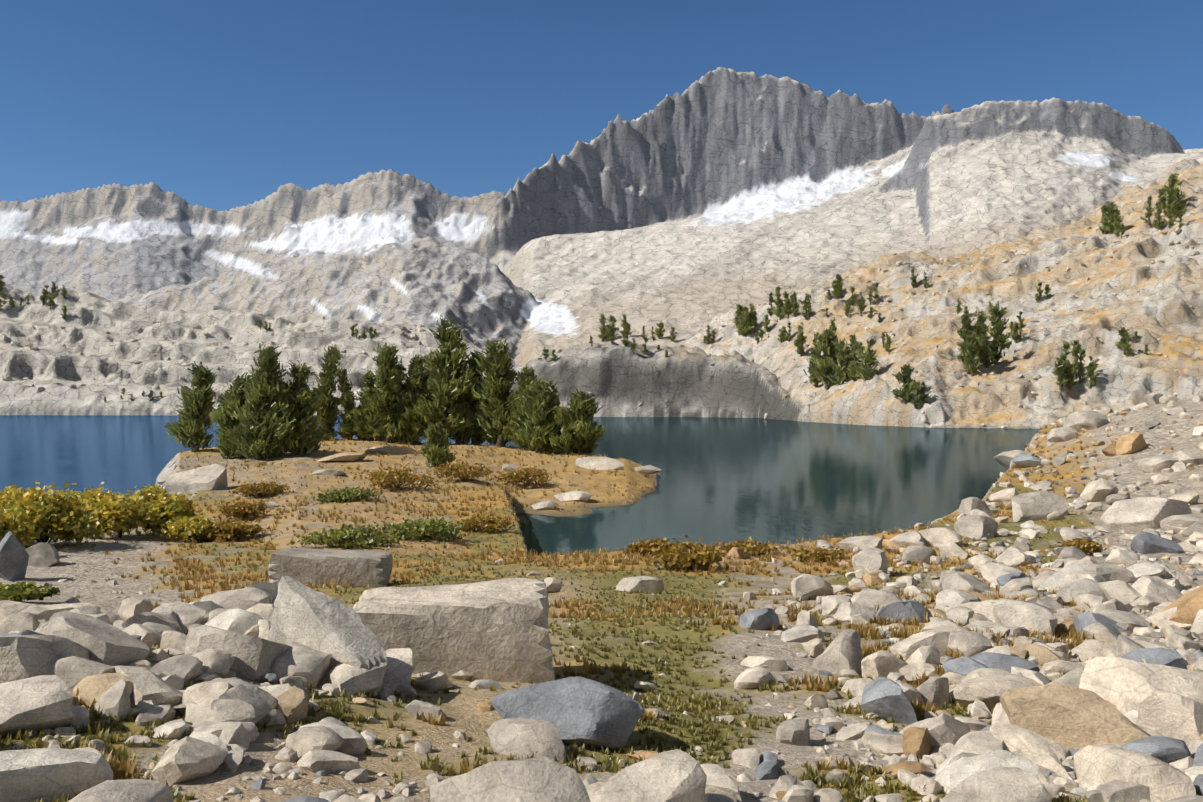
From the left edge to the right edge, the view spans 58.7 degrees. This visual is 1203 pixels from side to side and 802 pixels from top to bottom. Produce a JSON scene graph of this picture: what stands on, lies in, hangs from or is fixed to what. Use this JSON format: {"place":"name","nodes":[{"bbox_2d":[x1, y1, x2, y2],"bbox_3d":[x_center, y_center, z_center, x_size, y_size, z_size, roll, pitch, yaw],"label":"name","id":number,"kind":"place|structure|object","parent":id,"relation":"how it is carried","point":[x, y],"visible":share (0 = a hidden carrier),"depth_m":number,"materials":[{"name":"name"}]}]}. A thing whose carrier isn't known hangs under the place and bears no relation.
{"place":"outdoors","nodes":[
{"label":"outdoors","id":0,"kind":"place"},
{"bbox_2d":[0,415,1039,555],"bbox_3d":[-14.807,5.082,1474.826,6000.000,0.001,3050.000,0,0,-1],"label":"lake water","id":1,"kind":"structure","parent":0,"point":[728,480],"depth_m":79.33,"materials":[{"name":"blue liquid"}]},
{"bbox_2d":[0,67,1202,801],"bbox_3d":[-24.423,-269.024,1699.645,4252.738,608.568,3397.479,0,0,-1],"label":"terrain","id":2,"kind":"structure","parent":0,"point":[698,207],"depth_m":470.22,"materials":[{"name":"grey stone"}]},
{"bbox_2d":[0,484,37,508],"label":"willow bush","id":3,"kind":"object","parent":2,"relation":"on","point":[6,491],"visible":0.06,"depth_m":31.89,"materials":[{"name":"yellow plant"}]},
{"bbox_2d":[0,508,43,547],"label":"willow bush","id":4,"kind":"object","parent":2,"relation":"on","point":[8,523],"visible":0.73,"depth_m":27.29,"materials":[{"name":"yellow plant"}]},
{"bbox_2d":[0,580,59,601],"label":"bush","id":5,"kind":"object","parent":2,"relation":"on","point":[19,591],"visible":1,"depth_m":15.42,"materials":[{"name":"green plant"}]},
{"bbox_2d":[40,288,47,305],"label":"pine","id":6,"kind":"object","parent":2,"relation":"on","point":[43,296],"visible":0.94,"depth_m":547.63,"materials":[{"name":"green plant"}]},
{"bbox_2d":[0,482,108,547],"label":"willow bush","id":7,"kind":"object","parent":2,"relation":"on","point":[60,515],"visible":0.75,"depth_m":29.66,"materials":[{"name":"yellow plant"}]},
{"bbox_2d":[65,484,123,510],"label":"willow bush","id":8,"kind":"object","parent":2,"relation":"on","point":[94,494],"visible":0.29,"depth_m":37.55,"materials":[{"name":"yellow plant"}]},
{"bbox_2d":[81,482,158,539],"bbox_3d":[-15.278,3.410,33.278,2.560,1.818,2.743,0,0,-1],"label":"willow bush","id":9,"kind":"object","parent":2,"relation":"on","point":[125,513],"visible":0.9,"depth_m":32.76,"materials":[{"name":"yellow plant"}]},
{"bbox_2d":[125,483,171,504],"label":"willow bush","id":10,"kind":"object","parent":2,"relation":"on","point":[148,494],"visible":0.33,"depth_m":39.87,"materials":[{"name":"yellow plant"}]},
{"bbox_2d":[138,492,201,535],"bbox_3d":[-14.291,3.641,34.954,2.087,1.353,2.414,0,0,-1],"label":"willow bush","id":11,"kind":"object","parent":2,"relation":"on","point":[172,506],"visible":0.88,"depth_m":34.45,"materials":[{"name":"yellow plant"}]},
{"bbox_2d":[158,510,218,541],"bbox_3d":[-12.825,3.924,33.507,1.776,1.000,1.751,0,0,21],"label":"willow bush","id":12,"kind":"object","parent":2,"relation":"on","point":[196,527],"visible":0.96,"depth_m":33.03,"materials":[{"name":"yellow plant"}]},
{"bbox_2d":[164,361,216,451],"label":"pine tree","id":13,"kind":"object","parent":2,"relation":"on","point":[188,430],"visible":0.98,"depth_m":71.35,"materials":[{"name":"green plant"}]},
{"bbox_2d":[208,372,252,458],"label":"pine tree","id":14,"kind":"object","parent":2,"relation":"on","point":[227,447],"visible":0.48,"depth_m":65.48,"materials":[{"name":"green plant"}]},
{"bbox_2d":[202,517,269,541],"bbox_3d":[-11.987,4.092,33.914,2.301,0.740,2.660,0,0,23],"label":"bush","id":15,"kind":"object","parent":2,"relation":"on","point":[227,530],"visible":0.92,"depth_m":33.59,"materials":[{"name":"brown plant"}]},
{"bbox_2d":[215,498,268,520],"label":"bush","id":16,"kind":"object","parent":2,"relation":"on","point":[244,509],"visible":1,"depth_m":38.75,"materials":[{"name":"brown plant"}]},
{"bbox_2d":[228,396,286,459],"bbox_3d":[-20.520,1.538,64.025,3.164,4.182,3.004,0,0,-1],"label":"pine tree","id":17,"kind":"object","parent":2,"relation":"on","point":[249,440],"visible":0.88,"depth_m":63.60,"materials":[{"name":"green plant"}]},
{"bbox_2d":[232,481,290,497],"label":"bush","id":18,"kind":"object","parent":2,"relation":"on","point":[261,488],"visible":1,"depth_m":47.43,"materials":[{"name":"brown plant"}]},
{"bbox_2d":[226,343,309,456],"bbox_3d":[-20.023,0.044,64.761,4.899,7.107,3.738,0,0,-1],"label":"pine tree","id":19,"kind":"object","parent":2,"relation":"on","point":[269,383],"visible":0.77,"depth_m":64.05,"materials":[{"name":"green plant"}]},
{"bbox_2d":[279,360,331,455],"bbox_3d":[-18.377,0.435,65.286,3.608,5.935,3.344,0,0,-1],"label":"pine tree","id":20,"kind":"object","parent":2,"relation":"on","point":[303,398],"visible":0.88,"depth_m":64.77,"materials":[{"name":"green plant"}]},
{"bbox_2d":[311,344,345,440],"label":"pine tree","id":21,"kind":"object","parent":2,"relation":"on","point":[327,409],"visible":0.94,"depth_m":77.30,"materials":[{"name":"green plant"}]},
{"bbox_2d":[337,361,356,439],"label":"pine tree","id":22,"kind":"object","parent":2,"relation":"on","point":[347,403],"visible":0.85,"depth_m":77.41,"materials":[{"name":"green plant"}]},
{"bbox_2d":[287,523,407,549],"bbox_3d":[-6.970,3.809,30.212,2.562,0.624,3.258,0,0,26],"label":"bush","id":23,"kind":"object","parent":2,"relation":"on","point":[349,536],"visible":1,"depth_m":29.75,"materials":[{"name":"green plant"}]},
{"bbox_2d":[310,485,384,502],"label":"bush","id":24,"kind":"object","parent":2,"relation":"on","point":[348,494],"visible":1,"depth_m":43.48,"materials":[{"name":"green plant"}]},
{"bbox_2d":[349,370,384,440],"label":"pine tree","id":25,"kind":"object","parent":2,"relation":"on","point":[365,423],"visible":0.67,"depth_m":77.16,"materials":[{"name":"green plant"}]},
{"bbox_2d":[364,342,408,443],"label":"pine tree","id":26,"kind":"object","parent":2,"relation":"on","point":[390,376],"visible":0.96,"depth_m":77.09,"materials":[{"name":"green plant"}]},
{"bbox_2d":[354,465,445,491],"bbox_3d":[-9.517,3.623,50.775,4.300,1.153,3.573,0,0,-17],"label":"bush","id":27,"kind":"object","parent":2,"relation":"on","point":[389,478],"visible":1,"depth_m":50.22,"materials":[{"name":"brown plant"}]},
{"bbox_2d":[396,353,429,443],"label":"pine tree","id":28,"kind":"object","parent":2,"relation":"on","point":[412,384],"visible":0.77,"depth_m":77.44,"materials":[{"name":"green plant"}]},
{"bbox_2d":[373,515,465,540],"bbox_3d":[-5.628,3.895,33.022,3.012,0.747,3.029,0,0,-1],"label":"bush","id":29,"kind":"object","parent":2,"relation":"on","point":[417,530],"visible":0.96,"depth_m":32.48,"materials":[{"name":"green plant"}]},
{"bbox_2d":[418,421,455,467],"bbox_3d":[-9.329,2.512,60.965,2.190,2.781,2.258,0,0,42],"label":"pine tree","id":30,"kind":"object","parent":2,"relation":"on","point":[436,450],"visible":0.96,"depth_m":60.62,"materials":[{"name":"green plant"}]},
{"bbox_2d":[411,315,481,444],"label":"pine tree","id":31,"kind":"object","parent":2,"relation":"on","point":[447,384],"visible":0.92,"depth_m":77.25,"materials":[{"name":"green plant"}]},
{"bbox_2d":[427,460,493,481],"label":"bush","id":32,"kind":"object","parent":2,"relation":"on","point":[462,471],"visible":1,"depth_m":55.56,"materials":[{"name":"brown plant"}]},
{"bbox_2d":[455,350,487,444],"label":"pine tree","id":33,"kind":"object","parent":2,"relation":"on","point":[478,438],"visible":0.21,"depth_m":78.58,"materials":[{"name":"green plant"}]},
{"bbox_2d":[455,514,515,533],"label":"bush","id":34,"kind":"object","parent":2,"relation":"on","point":[485,523],"visible":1,"depth_m":35.91,"materials":[{"name":"brown plant"}]},
{"bbox_2d":[471,339,523,446],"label":"pine tree","id":35,"kind":"object","parent":2,"relation":"on","point":[494,395],"visible":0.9,"depth_m":76.44,"materials":[{"name":"green plant"}]},
{"bbox_2d":[490,465,556,486],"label":"bush","id":36,"kind":"object","parent":2,"relation":"on","point":[529,475],"visible":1,"depth_m":57.29,"materials":[{"name":"plant"}]},
{"bbox_2d":[509,364,537,450],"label":"pine tree","id":37,"kind":"object","parent":2,"relation":"on","point":[525,376],"visible":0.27,"depth_m":75.89,"materials":[{"name":"green plant"}]},
{"bbox_2d":[506,378,564,453],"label":"pine tree","id":38,"kind":"object","parent":2,"relation":"on","point":[541,413],"visible":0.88,"depth_m":74.54,"materials":[{"name":"green plant"}]},
{"bbox_2d":[549,388,604,454],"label":"pine tree","id":39,"kind":"object","parent":2,"relation":"on","point":[579,432],"visible":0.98,"depth_m":73.93,"materials":[{"name":"green plant"}]},
{"bbox_2d":[0,428,1181,801],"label":"green grass","id":40,"kind":"structure","parent":2,"relation":"on","point":[852,792],"depth_m":6.77,"materials":[{"name":"green plant"}]},
{"bbox_2d":[0,393,1202,801],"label":"talus blocks","id":41,"kind":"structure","parent":2,"relation":"on","point":[238,623],"depth_m":6.72,"materials":[{"name":"grey stone"}]},
{"bbox_2d":[0,414,1202,801],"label":"stones","id":42,"kind":"object","parent":2,"relation":"on","point":[1066,712],"visible":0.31,"depth_m":5.95,"materials":[{"name":"beige stone"}]},
{"bbox_2d":[0,446,1202,801],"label":"boulders","id":43,"kind":"object","parent":2,"relation":"on","point":[578,710],"visible":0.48,"depth_m":5.89,"materials":[{"name":"grey stone"}]},
{"bbox_2d":[2,189,1202,427],"bbox_3d":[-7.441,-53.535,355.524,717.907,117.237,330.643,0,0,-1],"label":"boulders","id":44,"kind":"object","parent":2,"relation":"on","point":[548,359],"visible":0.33,"depth_m":370.66,"materials":[{"name":"grey stone"}]},
{"bbox_2d":[597,313,608,341],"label":"pine","id":45,"kind":"object","parent":2,"relation":"on","point":[602,336],"visible":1,"depth_m":802.44,"materials":[{"name":"green plant"}]},
{"bbox_2d":[9,398,1202,801],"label":"stones","id":46,"kind":"object","parent":2,"relation":"on","point":[237,742],"visible":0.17,"depth_m":5.22,"materials":[{"name":"grey stone"}]},
{"bbox_2d":[606,315,618,343],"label":"pine","id":47,"kind":"object","parent":2,"relation":"on","point":[611,330],"visible":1,"depth_m":369.82,"materials":[{"name":"green plant"}]},
{"bbox_2d":[621,322,631,346],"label":"pine","id":48,"kind":"object","parent":2,"relation":"on","point":[625,341],"visible":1,"depth_m":359.82,"materials":[{"name":"green plant"}]},
{"bbox_2d":[67,411,1202,801],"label":"gold grass","id":49,"kind":"structure","parent":2,"relation":"on","point":[125,769],"depth_m":24.08,"materials":[{"name":"yellow plant"}]},
{"bbox_2d":[621,536,674,555],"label":"bush","id":50,"kind":"object","parent":2,"relation":"on","point":[651,545],"visible":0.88,"depth_m":28.82,"materials":[{"name":"plant"}]},
{"bbox_2d":[654,321,665,338],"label":"pine","id":51,"kind":"object","parent":2,"relation":"on","point":[659,332],"visible":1,"depth_m":786.59,"materials":[{"name":"green plant"}]},
{"bbox_2d":[647,535,724,569],"bbox_3d":[1.913,3.500,24.643,1.772,0.735,2.164,0,0,-1],"label":"bush","id":52,"kind":"object","parent":2,"relation":"on","point":[688,554],"visible":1,"depth_m":24.29,"materials":[{"name":"yellow plant"}]},
{"bbox_2d":[735,304,742,334],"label":"pine","id":53,"kind":"object","parent":2,"relation":"on","point":[740,309],"visible":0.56,"depth_m":402.28,"materials":[{"name":"green plant"}]},
{"bbox_2d":[736,307,755,336],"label":"pine","id":54,"kind":"object","parent":2,"relation":"on","point":[743,324],"visible":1,"depth_m":397.98,"materials":[{"name":"green plant"}]},
{"bbox_2d":[714,536,788,556],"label":"bush","id":55,"kind":"object","parent":2,"relation":"on","point":[753,547],"visible":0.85,"depth_m":28.91,"materials":[{"name":"brown plant"}]},
{"bbox_2d":[751,310,758,332],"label":"pine","id":56,"kind":"object","parent":2,"relation":"on","point":[755,318],"visible":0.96,"depth_m":399.21,"materials":[{"name":"green plant"}]},
{"bbox_2d":[762,314,771,332],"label":"pine","id":57,"kind":"object","parent":2,"relation":"on","point":[766,323],"visible":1,"depth_m":391.19,"materials":[{"name":"green plant"}]},
{"bbox_2d":[766,292,774,315],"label":"pine","id":58,"kind":"object","parent":2,"relation":"on","point":[769,310],"visible":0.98,"depth_m":412.20,"materials":[{"name":"green plant"}]},
{"bbox_2d":[772,296,786,319],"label":"pine","id":59,"kind":"object","parent":2,"relation":"on","point":[779,303],"visible":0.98,"depth_m":399.97,"materials":[{"name":"green plant"}]},
{"bbox_2d":[781,297,792,318],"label":"pine","id":60,"kind":"object","parent":2,"relation":"on","point":[787,309],"visible":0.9,"depth_m":392.53,"materials":[{"name":"green plant"}]},
{"bbox_2d":[791,291,799,315],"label":"pine","id":61,"kind":"object","parent":2,"relation":"on","point":[796,308],"visible":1,"depth_m":390.97,"materials":[{"name":"green plant"}]},
{"bbox_2d":[794,331,806,356],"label":"pine","id":62,"kind":"object","parent":2,"relation":"on","point":[801,339],"visible":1,"depth_m":331.53,"materials":[{"name":"green plant"}]},
{"bbox_2d":[799,293,810,319],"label":"pine","id":63,"kind":"object","parent":2,"relation":"on","point":[806,312],"visible":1,"depth_m":386.73,"materials":[{"name":"green plant"}]},
{"bbox_2d":[806,332,823,386],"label":"pine","id":64,"kind":"object","parent":2,"relation":"on","point":[814,380],"visible":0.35,"depth_m":284.54,"materials":[{"name":"green plant"}]},
{"bbox_2d":[790,546,845,562],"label":"bush","id":65,"kind":"object","parent":2,"relation":"on","point":[815,552],"visible":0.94,"depth_m":26.84,"materials":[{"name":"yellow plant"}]},
{"bbox_2d":[803,328,838,388],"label":"pine","id":66,"kind":"object","parent":2,"relation":"on","point":[824,344],"visible":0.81,"depth_m":275.31,"materials":[{"name":"green plant"}]},
{"bbox_2d":[828,317,837,357],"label":"pine","id":67,"kind":"object","parent":2,"relation":"on","point":[833,328],"visible":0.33,"depth_m":305.83,"materials":[{"name":"green plant"}]},
{"bbox_2d":[831,275,843,298],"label":"pine","id":68,"kind":"object","parent":2,"relation":"on","point":[837,283],"visible":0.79,"depth_m":396.17,"materials":[{"name":"green plant"}]},
{"bbox_2d":[833,274,843,298],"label":"pine","id":69,"kind":"object","parent":2,"relation":"on","point":[838,290],"visible":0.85,"depth_m":396.14,"materials":[{"name":"green plant"}]},
{"bbox_2d":[827,338,852,384],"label":"pine","id":70,"kind":"object","parent":2,"relation":"on","point":[843,350],"visible":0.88,"depth_m":270.12,"materials":[{"name":"green plant"}]},
{"bbox_2d":[844,300,854,316],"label":"pine","id":71,"kind":"object","parent":2,"relation":"on","point":[847,310],"visible":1,"depth_m":363.17,"materials":[{"name":"green plant"}]},
{"bbox_2d":[846,351,859,380],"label":"pine","id":72,"kind":"object","parent":2,"relation":"on","point":[851,373],"visible":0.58,"depth_m":260.19,"materials":[{"name":"green plant"}]},
{"bbox_2d":[845,339,862,368],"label":"pine","id":73,"kind":"object","parent":2,"relation":"on","point":[856,345],"visible":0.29,"depth_m":271.64,"materials":[{"name":"green plant"}]},
{"bbox_2d":[855,293,867,314],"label":"pine","id":74,"kind":"object","parent":2,"relation":"on","point":[860,301],"visible":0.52,"depth_m":360.93,"materials":[{"name":"green plant"}]},
{"bbox_2d":[853,338,879,380],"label":"pine","id":75,"kind":"object","parent":2,"relation":"on","point":[867,371],"visible":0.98,"depth_m":247.20,"materials":[{"name":"green plant"}]},
{"bbox_2d":[891,362,920,403],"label":"pine","id":76,"kind":"object","parent":2,"relation":"on","point":[905,392],"visible":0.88,"depth_m":213.85,"materials":[{"name":"green plant"}]},
{"bbox_2d":[910,381,923,408],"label":"pine","id":77,"kind":"object","parent":2,"relation":"on","point":[916,391],"visible":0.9,"depth_m":210.02,"materials":[{"name":"green plant"}]},
{"bbox_2d":[919,382,929,402],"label":"pine","id":78,"kind":"object","parent":2,"relation":"on","point":[924,398],"visible":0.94,"depth_m":210.50,"materials":[{"name":"green plant"}]},
{"bbox_2d":[955,314,979,373],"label":"pine","id":79,"kind":"object","parent":2,"relation":"on","point":[964,329],"visible":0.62,"depth_m":232.02,"materials":[{"name":"green plant"}]},
{"bbox_2d":[957,318,982,361],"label":"pine","id":80,"kind":"object","parent":2,"relation":"on","point":[962,347],"visible":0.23,"depth_m":232.19,"materials":[{"name":"green plant"}]},
{"bbox_2d":[962,340,978,373],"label":"pine","id":81,"kind":"object","parent":2,"relation":"on","point":[968,365],"visible":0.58,"depth_m":229.54,"materials":[{"name":"green plant"}]},
{"bbox_2d":[961,330,980,376],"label":"pine","id":82,"kind":"object","parent":2,"relation":"on","point":[969,337],"visible":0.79,"depth_m":229.69,"materials":[{"name":"green plant"}]},
{"bbox_2d":[970,307,988,341],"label":"pine","id":83,"kind":"object","parent":2,"relation":"on","point":[981,317],"visible":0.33,"depth_m":246.52,"materials":[{"name":"green plant"}]},
{"bbox_2d":[977,322,989,362],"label":"pine","id":84,"kind":"object","parent":2,"relation":"on","point":[983,345],"visible":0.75,"depth_m":236.54,"materials":[{"name":"green plant"}]},
{"bbox_2d":[978,331,995,367],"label":"pine","id":85,"kind":"object","parent":2,"relation":"on","point":[986,362],"visible":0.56,"depth_m":236.86,"materials":[{"name":"green plant"}]},
{"bbox_2d":[978,301,1012,364],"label":"pine","id":86,"kind":"object","parent":2,"relation":"on","point":[997,330],"visible":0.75,"depth_m":239.41,"materials":[{"name":"green plant"}]},
{"bbox_2d":[1010,323,1023,342],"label":"pine","id":87,"kind":"object","parent":2,"relation":"on","point":[1016,338],"visible":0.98,"depth_m":254.39,"materials":[{"name":"green plant"}]},
{"bbox_2d":[1016,311,1025,333],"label":"pine","id":88,"kind":"object","parent":2,"relation":"on","point":[1021,325],"visible":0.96,"depth_m":261.07,"materials":[{"name":"green plant"}]},
{"bbox_2d":[1051,361,1067,389],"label":"pine","id":89,"kind":"object","parent":2,"relation":"on","point":[1059,372],"visible":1,"depth_m":210.16,"materials":[{"name":"green plant"}]},
{"bbox_2d":[1056,340,1071,383],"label":"pine","id":90,"kind":"object","parent":2,"relation":"on","point":[1063,356],"visible":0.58,"depth_m":211.44,"materials":[{"name":"green plant"}]},
{"bbox_2d":[1065,359,1074,389],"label":"pine","id":91,"kind":"object","parent":2,"relation":"on","point":[1070,377],"visible":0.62,"depth_m":211.68,"materials":[{"name":"green plant"}]},
{"bbox_2d":[1069,339,1086,378],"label":"pine","id":92,"kind":"object","parent":2,"relation":"on","point":[1075,350],"visible":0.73,"depth_m":214.82,"materials":[{"name":"green plant"}]},
{"bbox_2d":[1054,538,1106,553],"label":"bush","id":93,"kind":"object","parent":2,"relation":"on","point":[1086,545],"visible":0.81,"depth_m":30.63,"materials":[{"name":"yellow plant"}]},
{"bbox_2d":[1075,348,1085,383],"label":"pine","id":94,"kind":"object","parent":2,"relation":"on","point":[1080,372],"visible":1,"depth_m":212.98,"materials":[{"name":"green plant"}]},
{"bbox_2d":[1085,360,1100,388],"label":"pine","id":95,"kind":"object","parent":2,"relation":"on","point":[1090,370],"visible":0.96,"depth_m":209.65,"materials":[{"name":"green plant"}]},
{"bbox_2d":[1100,201,1123,232],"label":"pine","id":96,"kind":"object","parent":2,"relation":"on","point":[1106,223],"visible":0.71,"depth_m":457.38,"materials":[{"name":"green plant"}]},
{"bbox_2d":[1116,326,1130,348],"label":"pine","id":97,"kind":"object","parent":2,"relation":"on","point":[1123,331],"visible":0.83,"depth_m":229.33,"materials":[{"name":"green plant"}]},
{"bbox_2d":[1122,335,1132,356],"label":"pine","id":98,"kind":"object","parent":2,"relation":"on","point":[1126,350],"visible":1,"depth_m":226.36,"materials":[{"name":"green plant"}]},
{"bbox_2d":[1140,196,1155,224],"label":"pine","id":99,"kind":"object","parent":2,"relation":"on","point":[1149,210],"visible":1,"depth_m":452.75,"materials":[{"name":"green plant"}]},
{"bbox_2d":[1152,188,1166,229],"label":"pine","id":100,"kind":"object","parent":2,"relation":"on","point":[1157,223],"visible":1,"depth_m":394.20,"materials":[{"name":"green plant"}]},
{"bbox_2d":[1166,204,1175,227],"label":"pine","id":101,"kind":"object","parent":2,"relation":"on","point":[1171,220],"visible":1,"depth_m":374.24,"materials":[{"name":"green plant"}]},
{"bbox_2d":[1170,193,1181,217],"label":"pine","id":102,"kind":"object","parent":2,"relation":"on","point":[1175,204],"visible":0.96,"depth_m":452.45,"materials":[{"name":"green plant"}]},
{"bbox_2d":[1163,173,1190,215],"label":"pine","id":103,"kind":"object","parent":2,"relation":"on","point":[1172,189],"visible":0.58,"depth_m":455.51,"materials":[{"name":"green plant"}]},
{"bbox_2d":[0,0,1202,211],"label":"sky","id":104,"kind":"structure","parent":0,"point":[220,105],"materials":[{"name":"blue"}]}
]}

